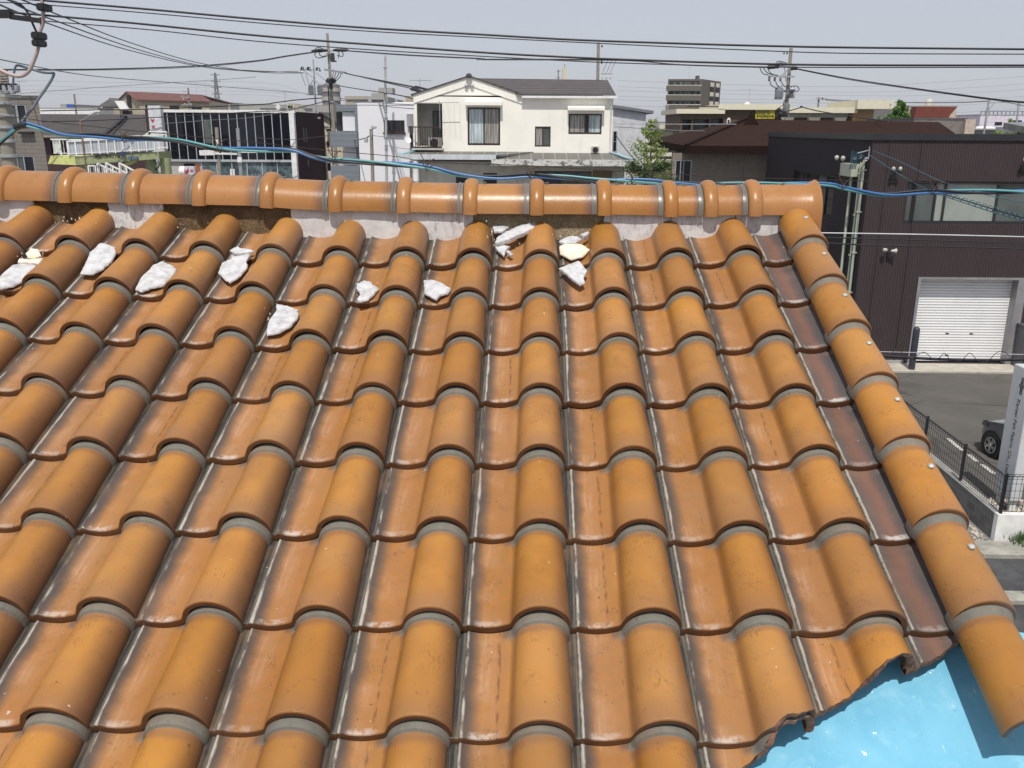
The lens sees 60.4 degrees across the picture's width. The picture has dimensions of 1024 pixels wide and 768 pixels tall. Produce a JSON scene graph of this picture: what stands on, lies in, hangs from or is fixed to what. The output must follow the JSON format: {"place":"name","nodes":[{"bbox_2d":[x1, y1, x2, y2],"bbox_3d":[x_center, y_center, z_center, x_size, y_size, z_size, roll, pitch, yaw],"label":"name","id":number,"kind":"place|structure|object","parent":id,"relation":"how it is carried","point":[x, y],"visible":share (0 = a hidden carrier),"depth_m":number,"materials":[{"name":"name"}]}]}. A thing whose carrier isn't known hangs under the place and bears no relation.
{"place":"outdoors","nodes":[
{"label":"outdoors","id":0,"kind":"place"},
{"bbox_2d":[21,73,55,121],"bbox_3d":[-11.584,-7.000,21.507,1.029,1.174,0.061,1,16,1],"label":"overhead cable","id":1,"kind":"object","parent":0,"point":[39,97],"visible":0.98,"depth_m":21.48,"materials":[{"name":"plastic"}]},
{"bbox_2d":[40,108,113,113],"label":"white parapet building","id":2,"kind":"structure","parent":0,"point":[79,112],"depth_m":117.85,"materials":[{"name":"paint"}]},
{"bbox_2d":[99,98,119,108],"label":"old tiled house","id":3,"kind":"structure","parent":0,"point":[110,103],"depth_m":147.98,"materials":[{"name":"grey concrete"}]},
{"bbox_2d":[118,91,232,109],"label":"red roofed house","id":4,"kind":"structure","parent":0,"point":[131,99],"depth_m":124.55,"materials":[{"name":"brown tile"}]},
{"bbox_2d":[239,104,342,112],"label":"distant building","id":5,"kind":"structure","parent":0,"point":[320,108],"depth_m":166.98,"materials":[{"name":"grey concrete"}]},
{"bbox_2d":[322,77,340,104],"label":"round tower","id":6,"kind":"structure","parent":0,"point":[336,94],"depth_m":401.90,"materials":[{"name":"metal"}]},
{"bbox_2d":[345,96,369,104],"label":"distant building","id":7,"kind":"structure","parent":0,"point":[360,98],"depth_m":252.27,"materials":[{"name":"beige concrete"}]},
{"bbox_2d":[0,0,1023,122],"label":"sky","id":8,"kind":"structure","parent":0,"point":[856,23],"materials":[{"name":"grey"}]},
{"bbox_2d":[0,122,1023,196],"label":"blue cable","id":9,"kind":"object","parent":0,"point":[218,148],"visible":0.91,"depth_m":5.01,"materials":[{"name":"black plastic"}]},
{"bbox_2d":[0,115,1022,184],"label":"overhead cable","id":10,"kind":"object","parent":9,"relation":"attached to","point":[517,165],"visible":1,"depth_m":5.01,"materials":[{"name":"rubber"}]},
{"bbox_2d":[31,0,1023,49],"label":"overhead cable","id":11,"kind":"object","parent":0,"point":[548,38],"visible":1,"depth_m":20.36,"materials":[{"name":"rubber"}]},
{"bbox_2d":[0,0,52,77],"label":"service drop","id":12,"kind":"object","parent":11,"relation":"hanging from","point":[39,37],"visible":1,"depth_m":20.56,"materials":[{"name":"beige plastic"}]},
{"bbox_2d":[0,9,40,23],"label":"line clamp","id":13,"kind":"object","parent":12,"relation":"attached to","point":[5,13],"visible":1,"depth_m":20.47,"materials":[{"name":"grey metal"}]},
{"bbox_2d":[11,11,1023,65],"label":"overhead cable","id":14,"kind":"object","parent":13,"relation":"attached to","point":[411,47],"visible":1,"depth_m":20.47,"materials":[{"name":"rubber"}]},
{"bbox_2d":[45,21,1023,67],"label":"overhead cable","id":15,"kind":"object","parent":13,"relation":"attached to","point":[526,58],"visible":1,"depth_m":20.50,"materials":[{"name":"rubber"}]},
{"bbox_2d":[13,3,301,72],"bbox_3d":[-17.648,-18.323,49.269,5.023,1.883,61.593,-2,16,-6],"label":"overhead wire","id":16,"kind":"object","parent":11,"relation":"attached to","point":[138,49],"visible":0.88,"depth_m":42.69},
{"bbox_2d":[22,0,297,71],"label":"overhead wire","id":17,"kind":"object","parent":11,"relation":"attached to","point":[139,45],"visible":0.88,"depth_m":44.07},
{"bbox_2d":[0,2,1023,54],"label":"overhead cable","id":18,"kind":"object","parent":11,"relation":"hanging from","point":[526,39],"visible":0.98,"depth_m":20.39,"materials":[{"name":"rubber"}]},
{"bbox_2d":[0,4,268,72],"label":"overhead wire","id":19,"kind":"object","parent":18,"relation":"attached to","point":[120,47],"visible":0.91,"depth_m":42.20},
{"bbox_2d":[612,105,653,184],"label":"pale grey shed house","id":20,"kind":"structure","parent":0,"point":[635,118],"depth_m":57.30,"materials":[{"name":"metal"}]},
{"bbox_2d":[665,76,720,118],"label":"apartment tower","id":21,"kind":"structure","parent":0,"point":[685,93],"depth_m":249.33,"materials":[{"name":"grey concrete"}]},
{"bbox_2d":[651,111,954,181],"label":"hip roof building","id":22,"kind":"structure","parent":0,"point":[738,149],"depth_m":44.54,"materials":[{"name":"brown"}]},
{"bbox_2d":[675,160,691,180],"bbox_3d":[8.630,-10.659,44.438,0.828,1.268,0.065,1,16,1],"label":"window","id":23,"kind":"structure","parent":22,"relation":"in","point":[684,166],"depth_m":44.40,"materials":[{"name":"glass"}]},
{"bbox_2d":[779,107,857,120],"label":"cream cornice building","id":24,"kind":"structure","parent":0,"point":[802,114],"depth_m":80.84,"materials":[{"name":"paint"}]},
{"bbox_2d":[866,118,975,133],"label":"grey block wall building","id":25,"kind":"structure","parent":0,"point":[961,125],"depth_m":60.47,"materials":[{"name":"concrete"}]},
{"bbox_2d":[822,232,1023,236],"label":"overhead wire","id":26,"kind":"object","parent":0,"point":[922,234],"visible":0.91,"depth_m":11.58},
{"bbox_2d":[825,237,1023,242],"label":"overhead wire","id":27,"kind":"object","parent":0,"point":[922,240],"visible":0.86,"depth_m":11.61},
{"bbox_2d":[828,243,1023,249],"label":"overhead wire","id":28,"kind":"object","parent":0,"point":[926,246],"visible":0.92,"depth_m":11.63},
{"bbox_2d":[870,155,1023,220],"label":"overhead wire","id":29,"kind":"object","parent":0,"point":[949,197],"visible":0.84,"depth_m":21.74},
{"bbox_2d":[888,363,1013,373],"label":"pavement","id":30,"kind":"structure","parent":0,"point":[958,368],"depth_m":30.69,"materials":[{"name":"concrete"}]},
{"bbox_2d":[908,327,919,369],"bbox_3d":[13.887,-1.216,30.390,0.220,1.550,0.220,1,16,1],"label":"bollard","id":31,"kind":"object","parent":30,"relation":"on","point":[914,344],"visible":1,"depth_m":30.29,"materials":[{"name":"metal"}]},
{"bbox_2d":[1011,323,1023,365],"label":"cabinet","id":32,"kind":"object","parent":30,"relation":"on","point":[1019,345],"visible":0.78,"depth_m":30.70,"materials":[{"name":"metal"}]},
{"bbox_2d":[882,354,1023,361],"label":"overhead wire","id":33,"kind":"object","parent":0,"point":[952,359],"visible":0.91,"depth_m":12.04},
{"bbox_2d":[894,361,1023,510],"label":"parking lot","id":34,"kind":"structure","parent":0,"point":[961,407],"depth_m":26.56,"materials":[{"name":"asphalt"}]},
{"bbox_2d":[981,419,1004,458],"bbox_3d":[13.236,1.471,21.245,1.990,1.560,4.100,-2,16,-8],"label":"parked car","id":35,"kind":"object","parent":34,"relation":"on","point":[992,435],"visible":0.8,"depth_m":22.40,"materials":[{"name":"grey paint"}]},
{"bbox_2d":[968,361,991,540],"bbox_3d":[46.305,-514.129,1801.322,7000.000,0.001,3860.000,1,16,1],"label":"ground","id":36,"kind":"structure","parent":0,"point":[979,531],"depth_m":18.22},
{"bbox_2d":[0,70,20,166],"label":"utility pole","id":37,"kind":"object","parent":36,"relation":"on","point":[9,156],"visible":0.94,"depth_m":23.01,"materials":[{"name":"concrete"}]},
{"bbox_2d":[0,95,47,170],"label":"tiled apartment","id":38,"kind":"structure","parent":36,"relation":"on","point":[30,149],"depth_m":35.95,"materials":[{"name":"grey tile"}]},
{"bbox_2d":[11,104,27,124],"bbox_3d":[-20.052,-10.884,35.751,0.747,0.922,0.065,1,16,1],"label":"window","id":39,"kind":"structure","parent":38,"relation":"in","point":[19,110],"depth_m":35.72,"materials":[{"name":"metal"}]},
{"bbox_2d":[17,156,35,170],"bbox_3d":[-20.022,-9.045,36.283,0.749,0.718,0.065,1,16,1],"label":"window","id":40,"kind":"structure","parent":38,"relation":"in","point":[25,163],"depth_m":36.28,"materials":[{"name":"glass"}]},
{"bbox_2d":[79,110,99,171],"bbox_3d":[-29.269,-14.499,61.949,3.214,9.090,0.350,15,22,41],"label":"street lamp","id":41,"kind":"object","parent":36,"relation":"on","point":[95,112],"visible":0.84,"depth_m":62.03,"materials":[{"name":"metal"}]},
{"bbox_2d":[40,114,148,172],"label":"dark roofed store","id":42,"kind":"structure","parent":36,"relation":"on","point":[136,125],"depth_m":93.13,"materials":[{"name":"black"}]},
{"bbox_2d":[48,131,171,173],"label":"footbridge","id":43,"kind":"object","parent":36,"relation":"on","point":[75,155],"visible":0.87,"depth_m":66.33,"materials":[{"name":"green paint"}]},
{"bbox_2d":[114,101,164,113],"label":"white lean to","id":44,"kind":"object","parent":36,"relation":"on","point":[122,104],"visible":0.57,"depth_m":115.61,"materials":[{"name":"paint"}]},
{"bbox_2d":[145,106,166,173],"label":"sign tower","id":45,"kind":"structure","parent":36,"relation":"on","point":[154,124],"depth_m":69.61,"materials":[{"name":"white metal"}]},
{"bbox_2d":[179,166,195,174],"bbox_3d":[-22.441,-12.445,61.557,1.058,5.424,0.720,1,16,1],"label":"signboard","id":46,"kind":"object","parent":36,"relation":"on","point":[190,170],"visible":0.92,"depth_m":60.65,"materials":[{"name":"white paint"}]},
{"bbox_2d":[199,127,237,174],"bbox_3d":[-18.093,-11.880,55.036,2.301,8.015,0.480,1,16,1],"label":"utility pole","id":47,"kind":"object","parent":36,"relation":"on","point":[206,152],"visible":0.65,"depth_m":54.19,"materials":[{"name":"concrete"}]},
{"bbox_2d":[236,128,255,175],"bbox_3d":[-16.986,-12.414,56.983,1.301,7.963,0.390,1,16,1],"label":"utility pole","id":48,"kind":"object","parent":36,"relation":"on","point":[239,158],"visible":0.48,"depth_m":56.22,"materials":[{"name":"concrete"}]},
{"bbox_2d":[163,110,330,179],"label":"glass fronted shop","id":49,"kind":"structure","parent":36,"relation":"on","point":[292,124],"depth_m":73.81,"materials":[{"name":"glass"}]},
{"bbox_2d":[202,162,292,178],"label":"shop window","id":50,"kind":"structure","parent":49,"relation":"in","point":[254,168],"depth_m":74.26,"materials":[{"name":"glass"}]},
{"bbox_2d":[300,59,325,118],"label":"utility pole","id":51,"kind":"object","parent":36,"relation":"on","point":[311,89],"visible":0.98,"depth_m":79.45,"materials":[{"name":"metal"}]},
{"bbox_2d":[0,59,321,95],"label":"overhead wire","id":52,"kind":"object","parent":51,"relation":"attached to","point":[136,79],"visible":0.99,"depth_m":51.34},
{"bbox_2d":[311,33,348,165],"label":"utility pole","id":53,"kind":"object","parent":36,"relation":"on","point":[331,81],"visible":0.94,"depth_m":69.49,"materials":[{"name":"concrete"}]},
{"bbox_2d":[3,51,315,69],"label":"overhead wire","id":54,"kind":"object","parent":53,"relation":"attached to","point":[165,67],"visible":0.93,"depth_m":65.43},
{"bbox_2d":[8,52,316,70],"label":"overhead wire","id":55,"kind":"object","parent":53,"relation":"attached to","point":[159,68],"visible":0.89,"depth_m":65.26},
{"bbox_2d":[40,97,321,110],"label":"overhead wire","id":56,"kind":"object","parent":53,"relation":"attached to","point":[181,107],"visible":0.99,"depth_m":68.66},
{"bbox_2d":[41,101,326,121],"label":"overhead wire","id":57,"kind":"object","parent":53,"relation":"attached to","point":[185,115],"visible":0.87,"depth_m":66.20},
{"bbox_2d":[345,50,766,67],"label":"overhead wire","id":58,"kind":"object","parent":53,"relation":"attached to","point":[496,59],"visible":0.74,"depth_m":67.31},
{"bbox_2d":[319,112,344,179],"bbox_3d":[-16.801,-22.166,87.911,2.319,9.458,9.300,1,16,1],"label":"utility pole","id":59,"kind":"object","parent":36,"relation":"on","point":[327,138],"depth_m":83.33,"materials":[{"name":"grey concrete"}]},
{"bbox_2d":[330,104,359,180],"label":"grey white house","id":60,"kind":"structure","parent":36,"relation":"on","point":[345,135],"depth_m":61.67,"materials":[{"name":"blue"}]},
{"bbox_2d":[364,126,376,180],"bbox_3d":[-8.342,-11.283,52.895,0.752,8.146,0.420,1,16,1],"label":"street lamp","id":61,"kind":"object","parent":36,"relation":"on","point":[371,151],"visible":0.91,"depth_m":52.12,"materials":[{"name":"metal"}]},
{"bbox_2d":[383,55,387,181],"bbox_3d":[-8.439,-15.380,59.094,0.500,12.563,0.238,1,16,1],"label":"utility pole","id":62,"kind":"object","parent":36,"relation":"on","point":[385,117],"visible":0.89,"depth_m":58.31,"materials":[{"name":"metal"}]},
{"bbox_2d":[357,102,414,181],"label":"white rendered house","id":63,"kind":"structure","parent":36,"relation":"on","point":[400,121],"depth_m":60.66,"materials":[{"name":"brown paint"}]},
{"bbox_2d":[384,120,404,131],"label":"window","id":64,"kind":"structure","parent":63,"relation":"in","point":[392,125],"depth_m":60.54,"materials":[{"name":"glass"}]},
{"bbox_2d":[0,165,1023,767],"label":"tiled house","id":65,"kind":"structure","parent":36,"relation":"on","point":[666,485],"depth_m":2.48,"materials":[{"name":"tile"}]},
{"bbox_2d":[0,264,36,289],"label":"plaster flake","id":66,"kind":"object","parent":65,"relation":"on","point":[12,276],"visible":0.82,"depth_m":3.38,"materials":[{"name":"paint"}]},
{"bbox_2d":[80,243,115,275],"bbox_3d":[-1.642,-0.499,3.507,0.116,0.099,0.225,1,16,1],"label":"plaster flake","id":67,"kind":"object","parent":65,"relation":"on","point":[101,256],"visible":1,"depth_m":3.49,"materials":[{"name":"paint"}]},
{"bbox_2d":[135,261,176,292],"bbox_3d":[-1.375,-0.416,3.415,0.116,0.091,0.210,1,16,1],"label":"plaster flake","id":68,"kind":"object","parent":65,"relation":"on","point":[159,275],"visible":0.93,"depth_m":3.40,"materials":[{"name":"paint"}]},
{"bbox_2d":[218,254,250,283],"bbox_3d":[-1.103,-0.458,3.482,0.114,0.089,0.206,1,16,1],"label":"plaster flake","id":69,"kind":"object","parent":65,"relation":"on","point":[233,268],"visible":1,"depth_m":3.47,"materials":[{"name":"paint"}]},
{"bbox_2d":[230,246,254,254],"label":"plaster flake","id":70,"kind":"object","parent":69,"relation":"on","point":[237,250],"visible":1,"depth_m":3.56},
{"bbox_2d":[267,304,298,335],"bbox_3d":[-0.832,-0.235,3.201,0.101,0.083,0.189,1,16,1],"label":"plaster flake","id":71,"kind":"object","parent":65,"relation":"on","point":[283,318],"visible":1,"depth_m":3.19,"materials":[{"name":"paint"}]},
{"bbox_2d":[356,280,378,302],"bbox_3d":[-0.557,-0.354,3.360,0.093,0.063,0.144,1,16,1],"label":"plaster flake","id":72,"kind":"object","parent":65,"relation":"on","point":[367,290],"visible":1,"depth_m":3.36,"materials":[{"name":"paint"}]},
{"bbox_2d":[423,280,451,300],"bbox_3d":[-0.302,-0.363,3.381,0.135,0.060,0.095,15,22,42],"label":"plaster flake","id":73,"kind":"object","parent":65,"relation":"on","point":[435,290],"visible":1,"depth_m":3.36,"materials":[{"name":"paint"}]},
{"bbox_2d":[495,222,535,245],"bbox_3d":[0.023,-0.633,3.694,0.254,0.087,0.064,-13,21,-38],"label":"plaster flake","id":74,"kind":"object","parent":65,"relation":"on","point":[517,232],"visible":0.96,"depth_m":3.67,"materials":[{"name":"paint"}]},
{"bbox_2d":[559,236,581,244],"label":"plaster flake","id":75,"kind":"object","parent":65,"relation":"on","point":[571,240],"visible":1,"depth_m":3.65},
{"bbox_2d":[559,261,586,285],"bbox_3d":[0.262,-0.434,3.450,0.098,0.075,0.147,-9,19,-30],"label":"plaster flake","id":76,"kind":"object","parent":65,"relation":"on","point":[575,272],"visible":1,"depth_m":3.45,"materials":[{"name":"paint"}]},
{"bbox_2d":[559,244,589,259],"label":"plaster flake","id":77,"kind":"object","parent":65,"relation":"on","point":[572,251],"visible":1,"depth_m":3.59,"materials":[{"name":"paint"}]},
{"bbox_2d":[397,73,634,184],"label":"white house","id":78,"kind":"structure","parent":36,"relation":"on","point":[567,124],"depth_m":46.70,"materials":[{"name":"paint"}]},
{"bbox_2d":[432,111,441,137],"bbox_3d":[-4.117,-14.093,48.458,0.489,1.806,0.065,1,16,1],"label":"balcony door","id":79,"kind":"structure","parent":78,"relation":"in","point":[437,121],"depth_m":48.38,"materials":[{"name":"glass"}]},
{"bbox_2d":[467,107,499,144],"bbox_3d":[-1.498,-13.739,46.941,1.742,1.942,0.065,1,16,1],"label":"window","id":80,"kind":"structure","parent":78,"relation":"in","point":[483,122],"depth_m":46.94,"materials":[{"name":"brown glass"}]},
{"bbox_2d":[535,126,550,146],"bbox_3d":[1.641,-13.216,47.012,0.837,1.041,0.065,1,16,1],"label":"window","id":81,"kind":"structure","parent":78,"relation":"in","point":[542,134],"depth_m":47.01,"materials":[{"name":"glass"}]},
{"bbox_2d":[534,171,591,183],"bbox_3d":[2.688,-10.896,46.606,3.045,0.751,0.065,1,16,1],"label":"window","id":82,"kind":"structure","parent":78,"relation":"in","point":[577,173],"depth_m":46.56,"materials":[{"name":"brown glass"}]},
{"bbox_2d":[568,114,601,133],"bbox_3d":[3.885,-13.823,46.778,1.758,1.044,0.065,1,16,1],"label":"window","id":83,"kind":"structure","parent":78,"relation":"in","point":[578,123],"depth_m":46.78,"materials":[{"name":"glass"}]},
{"bbox_2d":[592,171,611,183],"bbox_3d":[4.757,-10.866,46.489,1.035,0.750,0.057,1,16,1],"label":"door panel","id":84,"kind":"structure","parent":78,"relation":"in","point":[599,174],"depth_m":46.40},
{"bbox_2d":[596,42,615,79],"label":"utility pole","id":85,"kind":"object","parent":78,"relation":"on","point":[598,64],"visible":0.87,"depth_m":76.52,"materials":[{"name":"concrete"}]},
{"bbox_2d":[621,117,674,184],"bbox_3d":[7.120,-9.373,45.756,3.022,8.598,3.240,1,16,1],"label":"tree","id":86,"kind":"object","parent":36,"relation":"on","point":[648,133],"visible":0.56,"depth_m":44.87,"materials":[{"name":"green plant"}]},
{"bbox_2d":[621,158,682,184],"bbox_3d":[6.725,-7.804,43.761,3.856,6.693,4.349,1,16,1],"label":"shrub","id":87,"kind":"object","parent":36,"relation":"on","point":[660,166],"visible":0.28,"depth_m":42.79,"materials":[{"name":"green plant"}]},
{"bbox_2d":[644,132,672,184],"bbox_3d":[10.104,-13.805,62.394,2.112,7.859,0.420,1,16,1],"label":"slatted screen","id":88,"kind":"object","parent":36,"relation":"on","point":[666,151],"visible":0.16,"depth_m":61.56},
{"bbox_2d":[661,104,782,176],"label":"brown shop","id":89,"kind":"structure","parent":36,"relation":"on","point":[719,114],"depth_m":83.58,"materials":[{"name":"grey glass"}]},
{"bbox_2d":[755,110,774,118],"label":"banner","id":90,"kind":"object","parent":89,"relation":"attached to","point":[765,114],"visible":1,"depth_m":83.13,"materials":[{"name":"yellow fabric"}]},
{"bbox_2d":[759,48,798,119],"bbox_3d":[19.153,-17.465,64.760,2.981,13.654,1.064,1,16,1],"label":"utility pole","id":91,"kind":"object","parent":36,"relation":"on","point":[789,93],"visible":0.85,"depth_m":63.34,"materials":[{"name":"concrete"}]},
{"bbox_2d":[797,68,1023,102],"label":"overhead wire","id":92,"kind":"object","parent":91,"relation":"attached to","point":[916,88],"visible":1,"depth_m":54.20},
{"bbox_2d":[827,100,894,120],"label":"tan annex","id":93,"kind":"object","parent":36,"relation":"on","point":[866,108],"visible":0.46,"depth_m":80.22,"materials":[{"name":"grey concrete"}]},
{"bbox_2d":[765,132,1023,363],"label":"factory building","id":94,"kind":"structure","parent":36,"relation":"on","point":[946,300],"depth_m":30.43,"materials":[{"name":"brown metal"}]},
{"bbox_2d":[795,170,834,217],"bbox_3d":[12.284,-7.783,35.776,0.065,1.550,5.416,1,16,1],"label":"window","id":95,"kind":"structure","parent":94,"relation":"in","point":[827,193],"depth_m":34.44,"materials":[{"name":"black glass"}]},
{"bbox_2d":[835,155,859,272],"bbox_3d":[11.768,-4.571,31.862,0.508,7.154,1.400,1,16,1],"label":"meter box","id":96,"kind":"object","parent":94,"relation":"attached to","point":[845,170],"visible":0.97,"depth_m":31.17,"materials":[{"name":"metal"}]},
{"bbox_2d":[847,162,862,282],"bbox_3d":[11.946,-4.243,31.080,0.150,6.963,0.140,1,16,1],"label":"conduit pipe","id":97,"kind":"object","parent":94,"relation":"attached to","point":[854,224],"visible":0.55,"depth_m":30.64,"materials":[{"name":"metal"}]},
{"bbox_2d":[848,159,865,294],"bbox_3d":[11.940,-4.235,30.826,0.150,7.088,0.140,1,16,1],"label":"conduit pipe","id":98,"kind":"object","parent":94,"relation":"attached to","point":[863,170],"visible":0.66,"depth_m":30.45,"materials":[{"name":"metal"}]},
{"bbox_2d":[849,146,870,168],"bbox_3d":[11.652,-7.581,29.512,0.686,0.753,0.334,1,16,1],"label":"service bracket","id":99,"kind":"object","parent":94,"relation":"attached to","point":[861,157],"visible":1,"depth_m":29.45,"materials":[{"name":"metal"}]},
{"bbox_2d":[903,181,1023,224],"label":"window","id":100,"kind":"structure","parent":94,"relation":"in","point":[935,208],"depth_m":29.97,"materials":[{"name":"grey glass"}]},
{"bbox_2d":[883,99,911,118],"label":"tree","id":101,"kind":"object","parent":36,"relation":"on","point":[900,110],"visible":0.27,"depth_m":75.06,"materials":[{"name":"green plant"}]},
{"bbox_2d":[905,105,957,117],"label":"roof","id":102,"kind":"structure","parent":36,"relation":"on","point":[919,111],"depth_m":87.31,"materials":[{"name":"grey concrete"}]},
{"bbox_2d":[929,453,1023,540],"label":"boundary wall","id":103,"kind":"structure","parent":36,"relation":"on","point":[985,517],"depth_m":18.35,"materials":[{"name":"concrete"}]},
{"bbox_2d":[904,400,1023,513],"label":"fence","id":104,"kind":"object","parent":103,"relation":"on","point":[1004,482],"visible":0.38,"depth_m":18.97,"materials":[{"name":"metal"}]},
{"bbox_2d":[968,497,1023,540],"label":"gravel","id":105,"kind":"structure","parent":36,"relation":"on","point":[975,531],"depth_m":19.19,"materials":[{"name":"stone"}]},
{"bbox_2d":[994,364,1023,510],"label":"sign pillar","id":106,"kind":"structure","parent":105,"relation":"on","point":[1011,458],"depth_m":19.00,"materials":[{"name":"white paint"}]},
{"bbox_2d":[974,541,1023,604],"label":"kerb","id":107,"kind":"structure","parent":36,"relation":"on","point":[1000,549],"depth_m":17.23,"materials":[{"name":"concrete"}]},
{"bbox_2d":[995,122,1023,133],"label":"grey roofed hall","id":108,"kind":"structure","parent":36,"relation":"on","point":[1012,127],"depth_m":57.31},
{"bbox_2d":[974,126,995,133],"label":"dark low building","id":109,"kind":"structure","parent":0,"point":[988,130],"depth_m":74.83,"materials":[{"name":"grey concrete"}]},
{"bbox_2d":[956,111,1023,127],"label":"lilac white building","id":110,"kind":"structure","parent":0,"point":[996,120],"depth_m":107.63,"materials":[{"name":"grey concrete"}]},
{"bbox_2d":[984,558,1023,632],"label":"road","id":111,"kind":"structure","parent":0,"point":[1009,574],"depth_m":16.47,"materials":[{"name":"asphalt"}]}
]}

